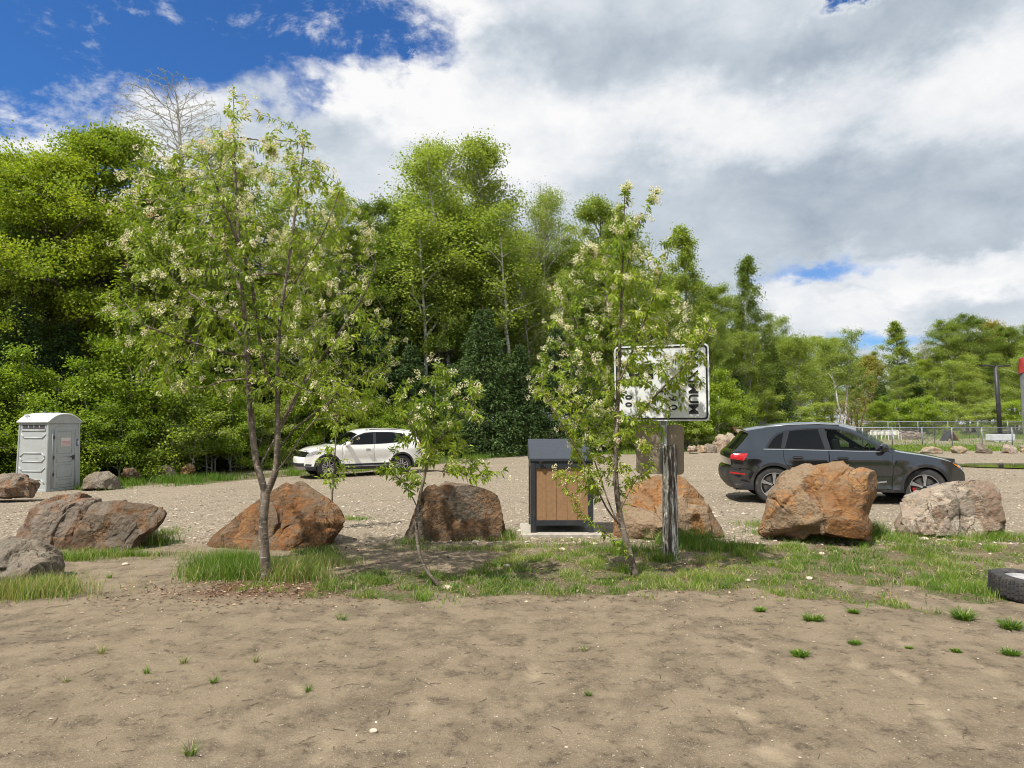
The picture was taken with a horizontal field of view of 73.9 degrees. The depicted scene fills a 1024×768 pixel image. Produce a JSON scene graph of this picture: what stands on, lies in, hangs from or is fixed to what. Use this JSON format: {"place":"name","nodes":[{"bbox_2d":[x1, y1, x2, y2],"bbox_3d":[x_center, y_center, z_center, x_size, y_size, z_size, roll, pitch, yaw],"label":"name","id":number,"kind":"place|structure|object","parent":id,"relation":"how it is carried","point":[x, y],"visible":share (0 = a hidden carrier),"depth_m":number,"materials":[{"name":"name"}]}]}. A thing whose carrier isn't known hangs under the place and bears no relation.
{"place":"outdoors","nodes":[
{"label":"outdoors","id":0,"kind":"place"},
{"bbox_2d":[60,438,707,491],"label":"verge grass","id":1,"kind":"structure","parent":0,"point":[183,480],"depth_m":23.37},
{"bbox_2d":[0,424,1023,767],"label":"ground","id":2,"kind":"structure","parent":0,"point":[450,718],"depth_m":4.53,"materials":[{"name":"sand"}]},
{"bbox_2d":[0,473,40,498],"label":"boulder","id":3,"kind":"object","parent":2,"relation":"on","point":[16,485],"visible":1,"depth_m":16.89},
{"bbox_2d":[0,536,64,589],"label":"boulder","id":4,"kind":"object","parent":2,"relation":"on","point":[20,555],"visible":0.69,"depth_m":6.68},
{"bbox_2d":[0,301,67,472],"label":"spruce tree","id":5,"kind":"object","parent":2,"relation":"on","point":[27,339],"visible":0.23,"depth_m":23.57,"materials":[{"name":"green plant"}]},
{"bbox_2d":[0,341,72,473],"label":"shrub","id":6,"kind":"object","parent":2,"relation":"on","point":[18,353],"visible":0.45,"depth_m":22.08,"materials":[{"name":"green plant"}]},
{"bbox_2d":[0,218,87,376],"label":"maple tree","id":7,"kind":"object","parent":2,"relation":"on","point":[17,295],"visible":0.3,"depth_m":24.76,"materials":[{"name":"green plant"}]},
{"bbox_2d":[16,413,82,491],"bbox_3d":[-13.995,2.043,20.595,1.214,2.347,1.208,-1,-3,14],"label":"portable toilet","id":8,"kind":"object","parent":2,"relation":"on","point":[48,452],"visible":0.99,"depth_m":20.17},
{"bbox_2d":[53,427,74,487],"bbox_3d":[-13.453,2.193,20.433,0.089,1.800,0.715,-1,-3,14],"label":"door","id":9,"kind":"structure","parent":8,"relation":"in","point":[63,458],"depth_m":20.44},
{"bbox_2d":[0,365,109,479],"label":"shrub","id":10,"kind":"object","parent":2,"relation":"on","point":[50,375],"visible":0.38,"depth_m":22.14,"materials":[{"name":"green plant"}]},
{"bbox_2d":[16,492,101,549],"bbox_3d":[-5.950,1.826,8.850,0.935,0.794,0.793,0,-3,0],"label":"boulder","id":11,"kind":"object","parent":2,"relation":"on","point":[53,520],"visible":0.56,"depth_m":8.69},
{"bbox_2d":[15,322,115,471],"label":"spruce tree","id":12,"kind":"object","parent":2,"relation":"on","point":[71,346],"visible":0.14,"depth_m":24.48,"materials":[{"name":"green plant"}]},
{"bbox_2d":[44,355,147,478],"bbox_3d":[-14.274,1.203,23.535,3.355,4.470,4.201,0,-3,0],"label":"shrub","id":13,"kind":"object","parent":2,"relation":"on","point":[89,417],"visible":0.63,"depth_m":22.86,"materials":[{"name":"green plant"}]},
{"bbox_2d":[0,137,198,368],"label":"maple tree","id":14,"kind":"object","parent":2,"relation":"on","point":[63,224],"visible":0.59,"depth_m":24.88,"materials":[{"name":"green plant"}]},
{"bbox_2d":[68,500,166,551],"bbox_3d":[-5.081,1.872,8.779,1.127,0.713,0.737,1,-3,-12],"label":"boulder","id":15,"kind":"object","parent":2,"relation":"on","point":[122,524],"visible":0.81,"depth_m":8.60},
{"bbox_2d":[64,204,185,413],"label":"leafy tree","id":16,"kind":"object","parent":2,"relation":"on","point":[146,223],"visible":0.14,"depth_m":26.82,"materials":[{"name":"green plant"}]},
{"bbox_2d":[0,115,250,370],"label":"maple tree","id":17,"kind":"object","parent":2,"relation":"on","point":[113,148],"visible":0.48,"depth_m":26.39,"materials":[{"name":"green plant"}]},
{"bbox_2d":[81,400,174,478],"bbox_3d":[-13.384,2.004,23.869,3.431,2.894,3.033,-3,-4,39],"label":"shrub","id":18,"kind":"object","parent":2,"relation":"on","point":[133,434],"visible":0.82,"depth_m":23.31,"materials":[{"name":"green plant"}]},
{"bbox_2d":[71,304,205,473],"bbox_3d":[-13.687,0.352,24.942,4.328,6.407,5.420,2,-4,-34],"label":"shrub","id":19,"kind":"object","parent":2,"relation":"on","point":[111,369],"visible":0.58,"depth_m":24.09,"materials":[{"name":"green plant"}]},
{"bbox_2d":[109,68,222,347],"bbox_3d":[-17.078,-5.506,33.391,5.381,19.496,4.789,0,-3,0],"label":"bare tree","id":20,"kind":"object","parent":2,"relation":"on","point":[178,130],"visible":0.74,"depth_m":33.44,"materials":[{"name":"grey plant"}]},
{"bbox_2d":[70,154,265,380],"bbox_3d":[-16.466,-3.480,32.660,8.746,14.868,7.541,3,-4,-42],"label":"leafy tree","id":21,"kind":"object","parent":2,"relation":"on","point":[190,193],"visible":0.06,"depth_m":32.50,"materials":[{"name":"green plant"}]},
{"bbox_2d":[100,365,237,478],"bbox_3d":[-12.689,1.434,25.212,4.467,4.261,5.053,-2,-4,32],"label":"shrub","id":22,"kind":"object","parent":2,"relation":"on","point":[194,422],"visible":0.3,"depth_m":24.84,"materials":[{"name":"green plant"}]},
{"bbox_2d":[124,238,238,415],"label":"leafy tree","id":23,"kind":"object","parent":2,"relation":"on","point":[212,286],"visible":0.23,"depth_m":28.79,"materials":[{"name":"green plant"}]},
{"bbox_2d":[128,387,241,473],"bbox_3d":[-12.102,1.806,25.198,3.747,3.442,3.777,2,-4,-30],"label":"shrub","id":24,"kind":"object","parent":2,"relation":"on","point":[189,450],"visible":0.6,"depth_m":24.89,"materials":[{"name":"green plant"}]},
{"bbox_2d":[164,359,271,471],"bbox_3d":[-12.067,1.248,27.406,4.514,4.803,3.605,2,-4,-28],"label":"shrub","id":25,"kind":"object","parent":2,"relation":"on","point":[206,458],"visible":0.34,"depth_m":27.42,"materials":[{"name":"green plant"}]},
{"bbox_2d":[168,133,269,338],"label":"aspen tree","id":26,"kind":"object","parent":2,"relation":"on","point":[226,185],"visible":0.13,"depth_m":35.62,"materials":[{"name":"green plant"}]},
{"bbox_2d":[195,345,273,470],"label":"spruce tree","id":27,"kind":"object","parent":2,"relation":"on","point":[224,462],"visible":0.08,"depth_m":29.73,"materials":[{"name":"green plant"}]},
{"bbox_2d":[204,395,282,471],"bbox_3d":[-11.247,2.007,28.090,3.978,3.355,3.517,-3,-4,43],"label":"shrub","id":28,"kind":"object","parent":2,"relation":"on","point":[239,403],"visible":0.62,"depth_m":27.50,"materials":[{"name":"green plant"}]},
{"bbox_2d":[95,85,407,580],"bbox_3d":[-2.687,-0.559,6.982,3.235,5.106,2.368,0,-3,0],"label":"blossoming tree","id":29,"kind":"object","parent":2,"relation":"on","point":[298,271],"visible":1,"depth_m":6.80,"materials":[{"name":"green plant"}]},
{"bbox_2d":[187,210,348,396],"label":"leafy tree","id":30,"kind":"object","parent":2,"relation":"on","point":[266,243],"visible":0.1,"depth_m":35.73,"materials":[{"name":"green plant"}]},
{"bbox_2d":[197,166,345,400],"bbox_3d":[-13.046,-3.812,35.953,8.737,15.926,7.289,2,-4,-36],"label":"leafy tree","id":31,"kind":"object","parent":2,"relation":"on","point":[284,204],"visible":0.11,"depth_m":35.44,"materials":[{"name":"green plant"}]},
{"bbox_2d":[241,402,306,467],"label":"shrub","id":32,"kind":"object","parent":2,"relation":"on","point":[262,444],"visible":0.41,"depth_m":29.48,"materials":[{"name":"green plant"}]},
{"bbox_2d":[206,481,345,550],"bbox_3d":[-3.129,1.771,8.925,1.905,0.934,1.132,0,-3,0],"label":"boulder","id":33,"kind":"object","parent":2,"relation":"on","point":[300,513],"visible":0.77,"depth_m":8.73,"materials":[{"name":"stone"}]},
{"bbox_2d":[218,227,370,405],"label":"leafy tree","id":34,"kind":"object","parent":2,"relation":"on","point":[311,322],"visible":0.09,"depth_m":34.57,"materials":[{"name":"green plant"}]},
{"bbox_2d":[223,234,366,448],"bbox_3d":[-10.462,-1.696,32.771,5.686,11.210,6.594,-2,-4,31],"label":"leafy tree","id":35,"kind":"object","parent":2,"relation":"on","point":[313,296],"visible":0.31,"depth_m":32.85,"materials":[{"name":"green plant"}]},
{"bbox_2d":[259,375,331,465],"bbox_3d":[-10.128,1.682,30.963,3.202,4.266,4.010,-1,-3,25],"label":"shrub","id":36,"kind":"object","parent":2,"relation":"on","point":[296,410],"visible":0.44,"depth_m":30.48,"materials":[{"name":"green plant"}]},
{"bbox_2d":[280,388,357,450],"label":"shrub","id":37,"kind":"object","parent":2,"relation":"on","point":[317,404],"visible":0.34,"depth_m":31.24,"materials":[{"name":"green plant"}]},
{"bbox_2d":[310,186,384,365],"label":"aspen tree","id":38,"kind":"object","parent":2,"relation":"on","point":[341,203],"visible":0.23,"depth_m":38.15,"materials":[{"name":"green plant"}]},
{"bbox_2d":[293,427,422,477],"bbox_3d":[-5.528,2.426,24.696,4.590,1.725,2.280,2,-4,-30],"label":"parked car","id":39,"kind":"object","parent":2,"relation":"on","point":[368,449],"visible":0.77,"depth_m":23.97,"materials":[{"name":"white metal"}]},
{"bbox_2d":[329,318,420,438],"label":"spruce tree","id":40,"kind":"object","parent":2,"relation":"on","point":[367,341],"visible":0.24,"depth_m":35.62,"materials":[{"name":"green plant"}]},
{"bbox_2d":[349,388,402,428],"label":"shrub","id":41,"kind":"object","parent":2,"relation":"on","point":[383,417],"visible":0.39,"depth_m":33.06,"materials":[{"name":"green plant"}]},
{"bbox_2d":[330,191,438,400],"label":"leafy tree","id":42,"kind":"object","parent":2,"relation":"on","point":[369,213],"visible":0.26,"depth_m":40.27,"materials":[{"name":"green plant"}]},
{"bbox_2d":[318,223,459,384],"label":"maple tree","id":43,"kind":"object","parent":2,"relation":"on","point":[379,254],"visible":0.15,"depth_m":38.55,"materials":[{"name":"green plant"}]},
{"bbox_2d":[335,262,446,425],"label":"spruce tree","id":44,"kind":"object","parent":2,"relation":"on","point":[393,329],"visible":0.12,"depth_m":38.56,"materials":[{"name":"green plant"}]},
{"bbox_2d":[345,231,456,393],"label":"leafy tree","id":45,"kind":"object","parent":2,"relation":"on","point":[389,244],"visible":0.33,"depth_m":38.54,"materials":[{"name":"green plant"}]},
{"bbox_2d":[382,344,447,457],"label":"spruce tree","id":46,"kind":"object","parent":2,"relation":"on","point":[413,356],"visible":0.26,"depth_m":35.80,"materials":[{"name":"green plant"}]},
{"bbox_2d":[373,133,491,360],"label":"aspen tree","id":47,"kind":"object","parent":2,"relation":"on","point":[422,148],"visible":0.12,"depth_m":43.27,"materials":[{"name":"green plant"}]},
{"bbox_2d":[374,194,493,419],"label":"birch tree","id":48,"kind":"object","parent":2,"relation":"on","point":[420,227],"visible":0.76,"depth_m":38.36,"materials":[{"name":"green plant"}]},
{"bbox_2d":[391,219,486,392],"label":"maple tree","id":49,"kind":"object","parent":2,"relation":"on","point":[431,340],"visible":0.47,"depth_m":38.82,"materials":[{"name":"green plant"}]},
{"bbox_2d":[373,352,510,586],"bbox_3d":[-0.694,0.838,6.658,1.378,2.319,0.821,0,-3,0],"label":"sapling","id":50,"kind":"object","parent":2,"relation":"on","point":[452,469],"visible":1,"depth_m":6.61,"materials":[{"name":"green plant"}]},
{"bbox_2d":[396,130,487,366],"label":"aspen tree","id":51,"kind":"object","parent":2,"relation":"on","point":[443,146],"visible":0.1,"depth_m":44.91,"materials":[{"name":"green plant"}]},
{"bbox_2d":[370,138,517,398],"bbox_3d":[-4.569,-4.974,41.285,8.216,18.526,8.729,-3,-4,44],"label":"birch tree","id":52,"kind":"object","parent":2,"relation":"on","point":[419,169],"visible":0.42,"depth_m":39.69,"materials":[{"name":"green plant"}]},
{"bbox_2d":[404,481,505,541],"bbox_3d":[-0.789,1.796,9.371,1.454,0.880,0.712,0,-3,0],"label":"boulder","id":53,"kind":"object","parent":2,"relation":"on","point":[452,511],"visible":0.84,"depth_m":9.20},
{"bbox_2d":[432,309,535,459],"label":"spruce tree","id":54,"kind":"object","parent":2,"relation":"on","point":[480,347],"visible":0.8,"depth_m":35.59,"materials":[{"name":"green plant"}]},
{"bbox_2d":[435,205,541,450],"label":"leafy tree","id":55,"kind":"object","parent":2,"relation":"on","point":[511,331],"visible":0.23,"depth_m":40.39,"materials":[{"name":"green plant"}]},
{"bbox_2d":[429,127,564,444],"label":"leafy tree","id":56,"kind":"object","parent":2,"relation":"on","point":[476,150],"visible":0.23,"depth_m":45.59,"materials":[{"name":"green plant"}]},
{"bbox_2d":[453,196,565,405],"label":"birch tree","id":57,"kind":"object","parent":2,"relation":"on","point":[504,320],"visible":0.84,"depth_m":39.61,"materials":[{"name":"green plant"}]},
{"bbox_2d":[456,162,562,377],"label":"aspen tree","id":58,"kind":"object","parent":2,"relation":"on","point":[536,224],"visible":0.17,"depth_m":46.08,"materials":[{"name":"green plant"}]},
{"bbox_2d":[0,532,1023,767],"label":"pebbles","id":59,"kind":"object","parent":2,"relation":"on","point":[515,662],"visible":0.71,"depth_m":4.61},
{"bbox_2d":[0,590,1023,767],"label":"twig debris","id":60,"kind":"object","parent":2,"relation":"on","point":[484,670],"visible":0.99,"depth_m":4.39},
{"bbox_2d":[5,542,1023,617],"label":"leaf litter","id":61,"kind":"object","parent":2,"relation":"on","point":[387,589],"visible":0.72,"depth_m":6.49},
{"bbox_2d":[484,344,557,455],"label":"spruce tree","id":62,"kind":"object","parent":2,"relation":"on","point":[522,386],"visible":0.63,"depth_m":36.53,"materials":[{"name":"green plant"}]},
{"bbox_2d":[498,244,586,409],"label":"aspen tree","id":63,"kind":"object","parent":2,"relation":"on","point":[544,330],"visible":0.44,"depth_m":41.10,"materials":[{"name":"green plant"}]},
{"bbox_2d":[513,183,603,416],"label":"aspen tree","id":64,"kind":"object","parent":2,"relation":"on","point":[549,200],"visible":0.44,"depth_m":45.89,"materials":[{"name":"green plant"}]},
{"bbox_2d":[517,329,604,452],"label":"spruce tree","id":65,"kind":"object","parent":2,"relation":"on","point":[550,423],"visible":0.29,"depth_m":38.03,"materials":[{"name":"green plant"}]},
{"bbox_2d":[520,523,601,537],"bbox_3d":[0.698,2.175,9.940,1.140,0.140,1.040,0,-3,-1],"label":"concrete pad","id":66,"kind":"object","parent":2,"relation":"on","point":[569,531],"visible":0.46,"depth_m":9.63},
{"bbox_2d":[528,439,593,532],"bbox_3d":[0.698,1.461,9.960,0.904,1.288,0.902,0,-3,-1],"label":"litter bin","id":67,"kind":"object","parent":66,"relation":"on","point":[550,503],"visible":0.77,"depth_m":9.58,"materials":[{"name":"wood"}]},
{"bbox_2d":[531,243,634,408],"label":"leafy tree","id":68,"kind":"object","parent":2,"relation":"on","point":[580,279],"visible":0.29,"depth_m":45.71,"materials":[{"name":"green plant"}]},
{"bbox_2d":[538,192,657,376],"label":"maple tree","id":69,"kind":"object","parent":2,"relation":"on","point":[595,208],"visible":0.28,"depth_m":52.32,"materials":[{"name":"green plant"}]},
{"bbox_2d":[571,255,650,409],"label":"leafy tree","id":70,"kind":"object","parent":2,"relation":"on","point":[610,357],"visible":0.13,"depth_m":48.04,"materials":[{"name":"green plant"}]},
{"bbox_2d":[526,180,717,577],"bbox_3d":[1.133,-0.088,7.134,2.003,4.177,1.310,0,-3,0],"label":"blossoming tree","id":71,"kind":"object","parent":2,"relation":"on","point":[642,333],"visible":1,"depth_m":7.05,"materials":[{"name":"green plant"}]},
{"bbox_2d":[575,214,678,392],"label":"leafy tree","id":72,"kind":"object","parent":2,"relation":"on","point":[631,234],"visible":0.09,"depth_m":49.76,"materials":[{"name":"green plant"}]},
{"bbox_2d":[616,265,671,345],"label":"birch tree","id":73,"kind":"object","parent":2,"relation":"on","point":[646,294],"visible":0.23,"depth_m":45.06,"materials":[{"name":"green plant"}]},
{"bbox_2d":[613,475,723,539],"bbox_3d":[2.198,1.757,9.624,1.591,0.915,1.103,0,-3,0],"label":"boulder","id":74,"kind":"object","parent":2,"relation":"on","point":[643,513],"visible":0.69,"depth_m":9.43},
{"bbox_2d":[662,444,678,560],"bbox_3d":[1.845,1.398,7.931,0.180,1.392,0.187,0,-3,0],"label":"wooden post","id":75,"kind":"object","parent":2,"relation":"on","point":[669,510],"visible":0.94,"depth_m":7.88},
{"bbox_2d":[636,425,683,474],"bbox_3d":[1.750,0.775,8.068,0.560,0.585,0.009,-1,-3,20],"label":"sign plate","id":76,"kind":"object","parent":75,"relation":"attached to","point":[675,434],"visible":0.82,"depth_m":8.07,"materials":[{"name":"metal"}]},
{"bbox_2d":[614,343,709,472],"bbox_3d":[1.756,0.291,8.006,1.100,1.501,0.037,-1,-3,20],"label":"road sign","id":77,"kind":"object","parent":75,"relation":"attached to","point":[697,406],"visible":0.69,"depth_m":7.97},
{"bbox_2d":[653,222,739,421],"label":"poplar tree","id":78,"kind":"object","parent":2,"relation":"on","point":[691,287],"visible":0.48,"depth_m":45.98,"materials":[{"name":"green plant"}]},
{"bbox_2d":[666,281,760,411],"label":"leafy tree","id":79,"kind":"object","parent":2,"relation":"on","point":[726,302],"visible":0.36,"depth_m":44.96,"materials":[{"name":"green plant"}]},
{"bbox_2d":[681,391,748,444],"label":"shrub","id":80,"kind":"object","parent":2,"relation":"on","point":[716,419],"visible":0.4,"depth_m":38.20,"materials":[{"name":"green plant"}]},
{"bbox_2d":[692,310,742,437],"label":"maple tree","id":81,"kind":"object","parent":2,"relation":"on","point":[715,351],"visible":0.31,"depth_m":41.73,"materials":[{"name":"green plant"}]},
{"bbox_2d":[708,367,767,434],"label":"shrub","id":82,"kind":"object","parent":2,"relation":"on","point":[723,388],"visible":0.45,"depth_m":39.70,"materials":[{"name":"green plant"}]},
{"bbox_2d":[718,330,775,426],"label":"leafy tree","id":83,"kind":"object","parent":2,"relation":"on","point":[754,374],"visible":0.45,"depth_m":44.50,"materials":[{"name":"green plant"}]},
{"bbox_2d":[723,254,784,419],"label":"poplar tree","id":84,"kind":"object","parent":2,"relation":"on","point":[745,270],"visible":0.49,"depth_m":47.99,"materials":[{"name":"green plant"}]},
{"bbox_2d":[728,302,791,422],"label":"leafy tree","id":85,"kind":"object","parent":2,"relation":"on","point":[769,325],"visible":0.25,"depth_m":50.23,"materials":[{"name":"green plant"}]},
{"bbox_2d":[746,345,804,424],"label":"spruce tree","id":86,"kind":"object","parent":2,"relation":"on","point":[785,396],"visible":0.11,"depth_m":51.30,"materials":[{"name":"green plant"}]},
{"bbox_2d":[771,314,853,415],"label":"birch tree","id":87,"kind":"object","parent":2,"relation":"on","point":[796,346],"visible":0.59,"depth_m":64.47,"materials":[{"name":"green plant"}]},
{"bbox_2d":[758,461,877,541],"bbox_3d":[4.165,1.585,9.306,1.587,1.056,1.214,0,-3,0],"label":"boulder","id":88,"kind":"object","parent":2,"relation":"on","point":[834,499],"visible":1,"depth_m":9.02,"materials":[{"name":"stone"}]},
{"bbox_2d":[808,325,869,437],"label":"birch tree","id":89,"kind":"object","parent":2,"relation":"on","point":[831,358],"visible":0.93,"depth_m":67.28,"materials":[{"name":"green plant"}]},
{"bbox_2d":[718,421,964,501],"bbox_3d":[6.850,1.636,14.503,4.680,1.675,2.287,-1,-3,11],"label":"parked car","id":90,"kind":"object","parent":2,"relation":"on","point":[758,459],"visible":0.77,"depth_m":13.84,"materials":[{"name":"grey metal"}]},
{"bbox_2d":[836,364,877,434],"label":"leafy tree","id":91,"kind":"object","parent":2,"relation":"on","point":[859,388],"visible":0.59,"depth_m":77.70,"materials":[{"name":"green plant"}]},
{"bbox_2d":[839,353,902,423],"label":"tree","id":92,"kind":"object","parent":2,"relation":"on","point":[871,362],"visible":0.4,"depth_m":83.63,"materials":[{"name":"green plant"}]},
{"bbox_2d":[854,395,899,435],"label":"shrub","id":93,"kind":"object","parent":2,"relation":"on","point":[876,409],"visible":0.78,"depth_m":71.09,"materials":[{"name":"green plant"}]},
{"bbox_2d":[864,319,936,429],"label":"poplar tree","id":94,"kind":"object","parent":2,"relation":"on","point":[896,336],"visible":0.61,"depth_m":83.49,"materials":[{"name":"green plant"}]},
{"bbox_2d":[901,395,963,434],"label":"shrub","id":95,"kind":"object","parent":2,"relation":"on","point":[932,414],"visible":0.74,"depth_m":73.08,"materials":[{"name":"green plant"}]},
{"bbox_2d":[912,318,984,430],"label":"maple tree","id":96,"kind":"object","parent":2,"relation":"on","point":[955,340],"visible":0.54,"depth_m":97.94,"materials":[{"name":"green plant"}]},
{"bbox_2d":[894,480,1005,537],"bbox_3d":[6.259,1.773,9.836,1.519,0.802,0.839,0,-3,0],"label":"boulder","id":97,"kind":"object","parent":2,"relation":"on","point":[948,508],"visible":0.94,"depth_m":9.55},
{"bbox_2d":[931,352,983,423],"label":"birch tree","id":98,"kind":"object","parent":2,"relation":"on","point":[964,376],"visible":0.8,"depth_m":81.05,"materials":[{"name":"green plant"}]},
{"bbox_2d":[930,312,1018,431],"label":"maple tree","id":99,"kind":"object","parent":2,"relation":"on","point":[970,323],"visible":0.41,"depth_m":99.14,"materials":[{"name":"green plant"}]},
{"bbox_2d":[943,370,1008,433],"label":"birch tree","id":100,"kind":"object","parent":2,"relation":"on","point":[971,389],"visible":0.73,"depth_m":79.82,"materials":[{"name":"green plant"}]},
{"bbox_2d":[978,324,1023,425],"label":"maple tree","id":101,"kind":"object","parent":2,"relation":"on","point":[1008,335],"visible":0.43,"depth_m":99.68,"materials":[{"name":"green plant"}]},
{"bbox_2d":[987,568,1023,602],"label":"old tyre","id":102,"kind":"object","parent":2,"relation":"on","point":[1007,583],"visible":0.98,"depth_m":6.17,"materials":[{"name":"rubber"}]},
{"bbox_2d":[0,514,1023,614],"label":"grass","id":103,"kind":"structure","parent":0,"point":[238,566],"depth_m":7.16,"materials":[{"name":"plant"}]},
{"bbox_2d":[0,452,1023,544],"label":"gravel","id":104,"kind":"structure","parent":0,"point":[386,534],"depth_m":12.04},
{"bbox_2d":[314,399,359,500],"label":"sapling","id":105,"kind":"object","parent":104,"relation":"on","point":[329,451],"visible":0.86,"depth_m":10.15,"materials":[{"name":"green plant"}]},
{"bbox_2d":[0,0,1023,423],"label":"sky","id":106,"kind":"structure","parent":0,"point":[868,154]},
{"bbox_2d":[826,432,1023,451],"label":"field grass","id":107,"kind":"structure","parent":0,"point":[972,447],"depth_m":47.52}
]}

